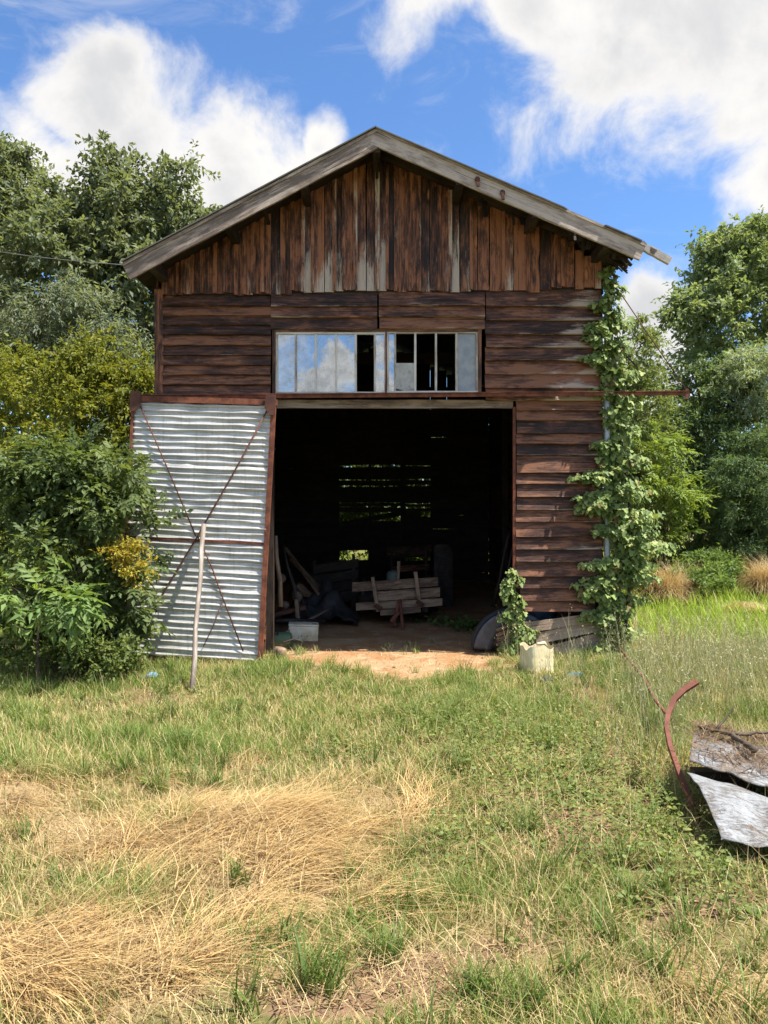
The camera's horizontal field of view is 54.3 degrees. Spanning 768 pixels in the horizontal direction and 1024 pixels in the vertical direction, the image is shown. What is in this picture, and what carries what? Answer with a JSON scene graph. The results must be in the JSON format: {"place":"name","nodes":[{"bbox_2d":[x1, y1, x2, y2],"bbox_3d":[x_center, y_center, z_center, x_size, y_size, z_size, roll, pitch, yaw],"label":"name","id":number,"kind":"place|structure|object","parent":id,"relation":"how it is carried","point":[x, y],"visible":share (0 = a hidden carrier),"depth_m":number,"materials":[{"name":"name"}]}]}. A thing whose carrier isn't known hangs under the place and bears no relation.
{"place":"outdoors","nodes":[
{"label":"outdoors","id":0,"kind":"place"},
{"bbox_2d":[0,521,767,1023],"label":"ground","id":1,"kind":"structure","parent":0,"point":[472,599],"depth_m":3.44,"materials":[{"name":"soil"}]},
{"bbox_2d":[0,130,107,391],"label":"broadleaf tree","id":2,"kind":"object","parent":1,"relation":"on","point":[12,155],"visible":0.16,"depth_m":19.09,"materials":[{"name":"green plant"}]},
{"bbox_2d":[0,542,115,683],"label":"walnut sapling","id":3,"kind":"object","parent":1,"relation":"on","point":[75,612],"visible":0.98,"depth_m":6.67,"materials":[{"name":"green plant"}]},
{"bbox_2d":[0,322,154,610],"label":"yellow bush","id":4,"kind":"object","parent":1,"relation":"on","point":[74,389],"visible":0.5,"depth_m":10.62,"materials":[{"name":"green plant"}]},
{"bbox_2d":[0,266,154,582],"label":"willow tree","id":5,"kind":"object","parent":1,"relation":"on","point":[26,326],"visible":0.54,"depth_m":14.51,"materials":[{"name":"green plant"}]},
{"bbox_2d":[0,622,156,682],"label":"bramble","id":6,"kind":"object","parent":1,"relation":"on","point":[100,649],"visible":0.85,"depth_m":6.99,"materials":[{"name":"green plant"}]},
{"bbox_2d":[0,417,192,674],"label":"elder bush","id":7,"kind":"object","parent":1,"relation":"on","point":[74,486],"visible":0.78,"depth_m":7.33,"materials":[{"name":"green plant"}]},
{"bbox_2d":[0,129,222,537],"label":"broadleaf tree","id":8,"kind":"object","parent":1,"relation":"on","point":[157,208],"visible":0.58,"depth_m":17.77,"materials":[{"name":"green plant"}]},
{"bbox_2d":[88,534,158,672],"bbox_3d":[-2.459,0.953,7.182,0.598,1.496,0.535,0,0,0],"label":"yellow shrub","id":9,"kind":"object","parent":1,"relation":"on","point":[123,559],"visible":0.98,"depth_m":7.19,"materials":[{"name":"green plant"}]},
{"bbox_2d":[189,523,205,692],"bbox_3d":[-1.824,0.894,7.353,0.060,1.543,1.386,0,0,-9],"label":"prop pole","id":10,"kind":"object","parent":1,"relation":"on","point":[196,614],"visible":0.92,"depth_m":7.26,"materials":[{"name":"paint"}]},
{"bbox_2d":[274,536,282,606],"bbox_3d":[-1.311,0.737,9.324,0.134,0.885,0.068,0,0,37],"label":"stake","id":11,"kind":"object","parent":1,"relation":"on","point":[279,580],"visible":1,"depth_m":9.30,"materials":[{"name":"brown wood"}]},
{"bbox_2d":[274,646,285,657],"bbox_3d":[-1.130,1.532,8.150,0.139,0.137,0.139,0,0,0],"label":"wood stump","id":12,"kind":"object","parent":1,"relation":"on","point":[277,649],"visible":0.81,"depth_m":8.10,"materials":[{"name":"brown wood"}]},
{"bbox_2d":[274,631,292,647],"bbox_3d":[-1.277,1.486,8.750,0.405,0.205,0.188,0,0,0],"label":"green canister","id":13,"kind":"object","parent":1,"relation":"on","point":[280,638],"visible":0.55,"depth_m":8.67,"materials":[{"name":"paint"}]},
{"bbox_2d":[282,638,303,643],"bbox_3d":[-1.032,1.468,8.489,0.139,0.038,0.224,0,0,33],"label":"bent stick","id":14,"kind":"object","parent":1,"relation":"on","point":[286,641],"visible":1,"depth_m":8.54,"materials":[{"name":"brown wood"}]},
{"bbox_2d":[290,570,309,618],"bbox_3d":[-1.152,1.148,10.249,0.346,0.741,0.044,0,0,19],"label":"pole","id":15,"kind":"object","parent":1,"relation":"on","point":[306,611],"visible":0.41,"depth_m":10.22,"materials":[{"name":"brown wood"}]},
{"bbox_2d":[285,547,319,594],"bbox_3d":[-1.263,0.894,11.500,0.071,0.682,1.209,0,0,-32],"label":"plank","id":16,"kind":"object","parent":1,"relation":"on","point":[304,573],"visible":0.95,"depth_m":11.44,"materials":[{"name":"brown wood"}]},
{"bbox_2d":[288,621,318,641],"bbox_3d":[-1.006,1.491,9.348,0.380,0.222,0.267,0,0,-6],"label":"white box","id":17,"kind":"object","parent":1,"relation":"on","point":[307,631],"visible":0.81,"depth_m":9.23,"materials":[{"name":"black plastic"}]},
{"bbox_2d":[274,618,324,623],"bbox_3d":[-1.074,1.391,9.599,0.713,0.110,0.068,0,0,-34],"label":"pole","id":18,"kind":"object","parent":17,"relation":"on","point":[281,620],"visible":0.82,"depth_m":9.54,"materials":[{"name":"brown wood"}]},
{"bbox_2d":[282,545,300,615],"bbox_3d":[-1.194,0.886,9.700,0.341,0.913,0.050,0,0,40],"label":"pole","id":19,"kind":"object","parent":18,"relation":"on","point":[291,578],"visible":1,"depth_m":9.70,"materials":[{"name":"brown wood"}]},
{"bbox_2d":[294,599,299,618],"bbox_3d":[-1.108,1.279,9.620,0.074,0.320,0.086,0,0,0],"label":"post","id":20,"kind":"object","parent":18,"relation":"on","point":[297,605],"visible":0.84,"depth_m":9.58,"materials":[{"name":"brown wood"}]},
{"bbox_2d":[274,604,305,616],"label":"beam","id":21,"kind":"structure","parent":20,"relation":"on","point":[286,610],"depth_m":9.61,"materials":[{"name":"brown wood"}]},
{"bbox_2d":[290,558,320,589],"bbox_3d":[-1.165,0.992,11.500,0.096,0.547,0.863,0,0,-43],"label":"plank","id":22,"kind":"object","parent":1,"relation":"on","point":[318,586],"visible":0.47,"depth_m":11.48,"materials":[{"name":"brown wood"}]},
{"bbox_2d":[285,606,333,631],"bbox_3d":[-0.958,1.411,9.849,0.051,0.164,1.584,0,0,18],"label":"stick","id":23,"kind":"object","parent":1,"relation":"on","point":[318,614],"visible":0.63,"depth_m":10.12,"materials":[{"name":"brown wood"}]},
{"bbox_2d":[282,579,360,625],"bbox_3d":[-0.908,1.285,11.000,1.100,0.597,1.200,0,0,0],"label":"tarp","id":24,"kind":"object","parent":1,"relation":"on","point":[328,596],"visible":0.77,"depth_m":10.70,"materials":[{"name":"black plastic"}]},
{"bbox_2d":[280,601,288,608],"bbox_3d":[-1.369,1.272,10.250,0.097,0.158,0.523,0,0,-12],"label":"log","id":25,"kind":"object","parent":24,"relation":"on","point":[285,604],"visible":0.66,"depth_m":10.00,"materials":[{"name":"brown wood"}]},
{"bbox_2d":[289,589,301,600],"bbox_3d":[-1.238,1.151,10.450,0.123,0.159,0.922,0,0,-11],"label":"log","id":26,"kind":"object","parent":24,"relation":"on","point":[291,593],"visible":0.68,"depth_m":10.01,"materials":[{"name":"brown wood"}]},
{"bbox_2d":[275,574,285,582],"bbox_3d":[-1.407,0.899,10.150,0.116,0.160,0.522,0,0,-12],"label":"log","id":27,"kind":"object","parent":26,"relation":"on","point":[283,577],"visible":0.6,"depth_m":9.91,"materials":[{"name":"brown wood"}]},
{"bbox_2d":[297,584,311,596],"bbox_3d":[-1.160,1.139,10.850,0.226,0.203,0.138,0,0,36],"label":"board","id":28,"kind":"object","parent":24,"relation":"on","point":[304,590],"visible":0.97,"depth_m":10.81,"materials":[{"name":"brown wood"}]},
{"bbox_2d":[313,555,357,606],"bbox_3d":[-0.787,1.151,12.229,0.742,0.899,0.076,0,0,0],"label":"wooden crate","id":29,"kind":"object","parent":1,"relation":"on","point":[352,574],"visible":0.61,"depth_m":12.20,"materials":[{"name":"brown wood"}]},
{"bbox_2d":[340,465,399,559],"bbox_3d":[-1.515,-0.341,19.585,4.184,5.069,2.418,0,0,-14],"label":"bush","id":30,"kind":"object","parent":1,"relation":"on","point":[343,515],"visible":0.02,"depth_m":19.47,"materials":[{"name":"green plant"}]},
{"bbox_2d":[0,548,767,1023],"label":"green grass","id":31,"kind":"structure","parent":1,"relation":"on","point":[30,718],"depth_m":4.16,"materials":[{"name":"green plant"}]},
{"bbox_2d":[0,632,767,1023],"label":"dry straw","id":32,"kind":"object","parent":1,"relation":"on","point":[78,948],"visible":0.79,"depth_m":3.03,"materials":[{"name":"plant"}]},
{"bbox_2d":[0,646,767,1023],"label":"weeds","id":33,"kind":"object","parent":1,"relation":"on","point":[754,912],"visible":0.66,"depth_m":4.17,"materials":[{"name":"green plant"}]},
{"bbox_2d":[0,338,767,548],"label":"woods","id":34,"kind":"object","parent":1,"relation":"on","point":[4,434],"visible":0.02,"depth_m":27.15,"materials":[{"name":"green plant"}]},
{"bbox_2d":[344,437,446,560],"bbox_3d":[1.062,-0.339,19.508,4.191,5.029,2.397,0,0,0],"label":"bush","id":35,"kind":"object","parent":1,"relation":"on","point":[425,513],"visible":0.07,"depth_m":19.22,"materials":[{"name":"green plant"}]},
{"bbox_2d":[352,571,441,629],"bbox_3d":[0.204,1.236,11.701,1.307,0.797,3.077,0,0,0],"label":"cart","id":36,"kind":"object","parent":1,"relation":"on","point":[415,594],"visible":0.99,"depth_m":10.60,"materials":[{"name":"brown wood"}]},
{"bbox_2d":[386,570,399,590],"bbox_3d":[0.132,1.031,10.950,0.200,0.355,0.200,0,0,0],"label":"green can","id":37,"kind":"object","parent":36,"relation":"on","point":[391,575],"visible":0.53,"depth_m":10.87,"materials":[{"name":"green metal"}]},
{"bbox_2d":[396,561,399,589],"bbox_3d":[0.206,0.963,10.876,0.055,0.497,0.096,0,0,0],"label":"upright stick","id":38,"kind":"object","parent":36,"relation":"on","point":[398,569],"visible":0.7,"depth_m":10.86,"materials":[{"name":"grey wood"}]},
{"bbox_2d":[121,126,689,663],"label":"barn","id":39,"kind":"structure","parent":1,"relation":"on","point":[421,316],"depth_m":8.36,"materials":[{"name":"brown wood"}]},
{"bbox_2d":[2,252,121,264],"bbox_3d":[-4.762,-3.192,8.685,4.381,1.200,0.007,0,0,22],"label":"overhead cable","id":40,"kind":"object","parent":39,"relation":"attached to","point":[62,259],"visible":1,"depth_m":8.18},
{"bbox_2d":[121,391,277,663],"bbox_3d":[-1.990,0.164,8.080,1.647,2.963,0.277,0,0,0],"label":"door","id":41,"kind":"structure","parent":39,"relation":"in","point":[216,459],"depth_m":8.09,"materials":[{"name":"metal"}]},
{"bbox_2d":[272,329,481,392],"bbox_3d":[-0.080,-1.679,8.395,2.341,0.745,0.055,0,0,0],"label":"window","id":42,"kind":"structure","parent":39,"relation":"in","point":[303,361],"depth_m":8.40,"materials":[{"name":"glass"}]},
{"bbox_2d":[496,567,539,657],"bbox_3d":[1.507,1.218,8.299,0.546,1.207,0.233,0,0,0],"label":"doorway ivy","id":43,"kind":"object","parent":39,"relation":"attached to","point":[515,616],"visible":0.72,"depth_m":8.29,"materials":[{"name":"green plant"}]},
{"bbox_2d":[566,265,683,656],"bbox_3d":[2.677,-0.506,8.453,1.281,4.504,0.805,0,0,0],"label":"ivy","id":44,"kind":"object","parent":39,"relation":"attached to","point":[627,529],"visible":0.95,"depth_m":8.26,"materials":[{"name":"green plant"}]},
{"bbox_2d":[387,545,430,577],"bbox_3d":[0.503,1.132,15.024,0.892,0.935,0.086,0,0,0],"label":"plank barrier","id":45,"kind":"object","parent":1,"relation":"on","point":[410,551],"visible":0.78,"depth_m":15.00,"materials":[{"name":"brown wood"}]},
{"bbox_2d":[434,544,452,606],"bbox_3d":[1.005,1.077,12.675,0.320,1.054,0.150,0,0,0],"label":"leaning panel","id":46,"kind":"object","parent":1,"relation":"on","point":[443,563],"visible":0.86,"depth_m":12.67,"materials":[{"name":"brown wood"}]},
{"bbox_2d":[399,612,564,640],"bbox_3d":[1.308,1.543,10.094,2.801,0.176,1.192,0,0,43],"label":"floor ivy","id":47,"kind":"object","parent":1,"relation":"on","point":[467,623],"visible":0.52,"depth_m":10.36,"materials":[{"name":"green plant"}]},
{"bbox_2d":[491,531,511,606],"bbox_3d":[1.604,0.777,10.246,0.319,1.044,0.065,0,0,-21],"label":"pole","id":48,"kind":"object","parent":1,"relation":"on","point":[497,590],"visible":1,"depth_m":10.22,"materials":[{"name":"brown wood"}]},
{"bbox_2d":[471,608,539,649],"bbox_3d":[1.390,1.337,8.564,0.760,0.455,0.272,0,0,0],"label":"mudguard","id":49,"kind":"object","parent":1,"relation":"on","point":[489,627],"visible":0.62,"depth_m":8.48,"materials":[{"name":"grey metal"}]},
{"bbox_2d":[501,547,511,608],"bbox_3d":[1.613,0.933,9.846,0.239,0.996,0.047,0,0,-30],"label":"pole","id":50,"kind":"object","parent":1,"relation":"on","point":[509,564],"visible":0.43,"depth_m":9.86,"materials":[{"name":"brown wood"}]},
{"bbox_2d":[520,641,553,674],"bbox_3d":[1.498,1.435,7.349,0.300,0.330,0.220,0,0,-28],"label":"bucket","id":51,"kind":"object","parent":1,"relation":"on","point":[526,650],"visible":0.81,"depth_m":7.25,"materials":[{"name":"beige plastic"}]},
{"bbox_2d":[523,609,557,645],"bbox_3d":[1.857,1.290,9.000,0.450,0.620,0.450,0,0,0],"label":"blue drum","id":52,"kind":"object","parent":1,"relation":"on","point":[545,615],"visible":0.17,"depth_m":8.80,"materials":[{"name":"blue plastic"}]},
{"bbox_2d":[539,676,553,683],"bbox_3d":[1.503,1.572,6.945,0.130,0.103,0.114,0,0,0],"label":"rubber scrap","id":53,"kind":"object","parent":1,"relation":"on","point":[550,677],"visible":0.37,"depth_m":6.93,"materials":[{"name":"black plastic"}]},
{"bbox_2d":[494,591,767,797],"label":"tall oat grass","id":54,"kind":"structure","parent":1,"relation":"on","point":[728,652],"depth_m":6.48,"materials":[{"name":"plant"}]},
{"bbox_2d":[619,648,665,712],"bbox_3d":[2.239,1.409,6.545,0.069,0.158,3.174,0,0,12],"label":"rusty bar","id":55,"kind":"object","parent":1,"relation":"on","point":[660,706],"visible":0.56,"depth_m":5.96,"materials":[{"name":"brown metal"}]},
{"bbox_2d":[602,311,696,560],"bbox_3d":[5.256,-1.349,15.817,2.500,5.702,2.926,0,0,0],"label":"feathery tree","id":56,"kind":"object","parent":1,"relation":"on","point":[644,380],"visible":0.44,"depth_m":15.48,"materials":[{"name":"green plant"}]},
{"bbox_2d":[638,792,670,806],"bbox_3d":[1.448,1.561,4.053,0.272,0.073,0.050,0,0,-30],"label":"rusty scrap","id":57,"kind":"object","parent":1,"relation":"on","point":[661,797],"visible":0.46,"depth_m":4.06,"materials":[{"name":"brown metal"}]},
{"bbox_2d":[631,555,713,605],"bbox_3d":[4.931,1.155,13.038,2.330,0.880,1.642,0,0,-43],"label":"dry grass clump","id":58,"kind":"object","parent":1,"relation":"on","point":[675,585],"visible":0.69,"depth_m":12.67,"materials":[{"name":"plant"}]},
{"bbox_2d":[624,408,721,573],"bbox_3d":[5.674,-0.241,14.992,2.197,3.583,1.687,0,0,-24],"label":"ash sapling","id":59,"kind":"object","parent":1,"relation":"on","point":[673,496],"visible":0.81,"depth_m":14.76,"materials":[{"name":"green plant"}]},
{"bbox_2d":[664,679,704,828],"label":"bent beam","id":60,"kind":"structure","parent":1,"relation":"on","point":[682,691],"depth_m":4.21,"materials":[{"name":"brown metal"}]},
{"bbox_2d":[602,340,767,579],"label":"dense tree","id":61,"kind":"object","parent":1,"relation":"on","point":[695,415],"visible":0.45,"depth_m":16.67,"materials":[{"name":"green plant"}]},
{"bbox_2d":[623,542,749,598],"bbox_3d":[5.411,1.118,13.294,3.159,1.082,1.720,0,0,-37],"label":"nettle clump","id":62,"kind":"object","parent":1,"relation":"on","point":[722,571],"visible":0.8,"depth_m":13.15,"materials":[{"name":"green plant"}]},
{"bbox_2d":[646,204,767,389],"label":"broadleaf tree","id":63,"kind":"object","parent":1,"relation":"on","point":[727,279],"visible":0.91,"depth_m":18.13,"materials":[{"name":"green plant"}]},
{"bbox_2d":[690,767,755,792],"bbox_3d":[2.248,1.530,3.850,1.108,0.143,0.900,0,0,0],"label":"sheet support","id":64,"kind":"object","parent":1,"relation":"on","point":[706,772],"visible":0.22,"depth_m":4.20,"materials":[{"name":"brown wood"}]},
{"bbox_2d":[687,772,767,847],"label":"metal sheet","id":65,"kind":"object","parent":64,"relation":"on","point":[736,811],"visible":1,"depth_m":3.51,"materials":[{"name":"silver metal"}]},
{"bbox_2d":[689,730,767,786],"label":"peeling sheet","id":66,"kind":"object","parent":64,"relation":"on","point":[742,771],"visible":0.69,"depth_m":4.02,"materials":[{"name":"grey metal"}]},
{"bbox_2d":[671,711,767,773],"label":"twig litter","id":67,"kind":"object","parent":66,"relation":"on","point":[755,738],"visible":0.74,"depth_m":4.31,"materials":[{"name":"plant"}]},
{"bbox_2d":[700,706,767,752],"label":"dead branch","id":68,"kind":"object","parent":66,"relation":"on","point":[734,736],"visible":0.98,"depth_m":4.31,"materials":[{"name":"brown wood"}]},
{"bbox_2d":[689,416,767,578],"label":"dark fir","id":69,"kind":"object","parent":1,"relation":"on","point":[754,525],"visible":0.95,"depth_m":15.45,"materials":[{"name":"green plant"}]},
{"bbox_2d":[701,334,767,562],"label":"olive tree","id":70,"kind":"object","parent":1,"relation":"on","point":[757,401],"visible":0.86,"depth_m":16.28,"materials":[{"name":"green plant"}]},
{"bbox_2d":[721,550,767,597],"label":"dry grass clump","id":71,"kind":"object","parent":1,"relation":"on","point":[758,578],"visible":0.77,"depth_m":13.69,"materials":[{"name":"plant"}]},
{"bbox_2d":[724,601,767,613],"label":"dry grass clump","id":72,"kind":"object","parent":1,"relation":"on","point":[749,604],"visible":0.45,"depth_m":12.00,"materials":[{"name":"plant"}]},
{"bbox_2d":[0,0,767,507],"label":"sky","id":73,"kind":"structure","parent":0,"point":[646,120],"materials":[{"name":"blue"}]}
]}

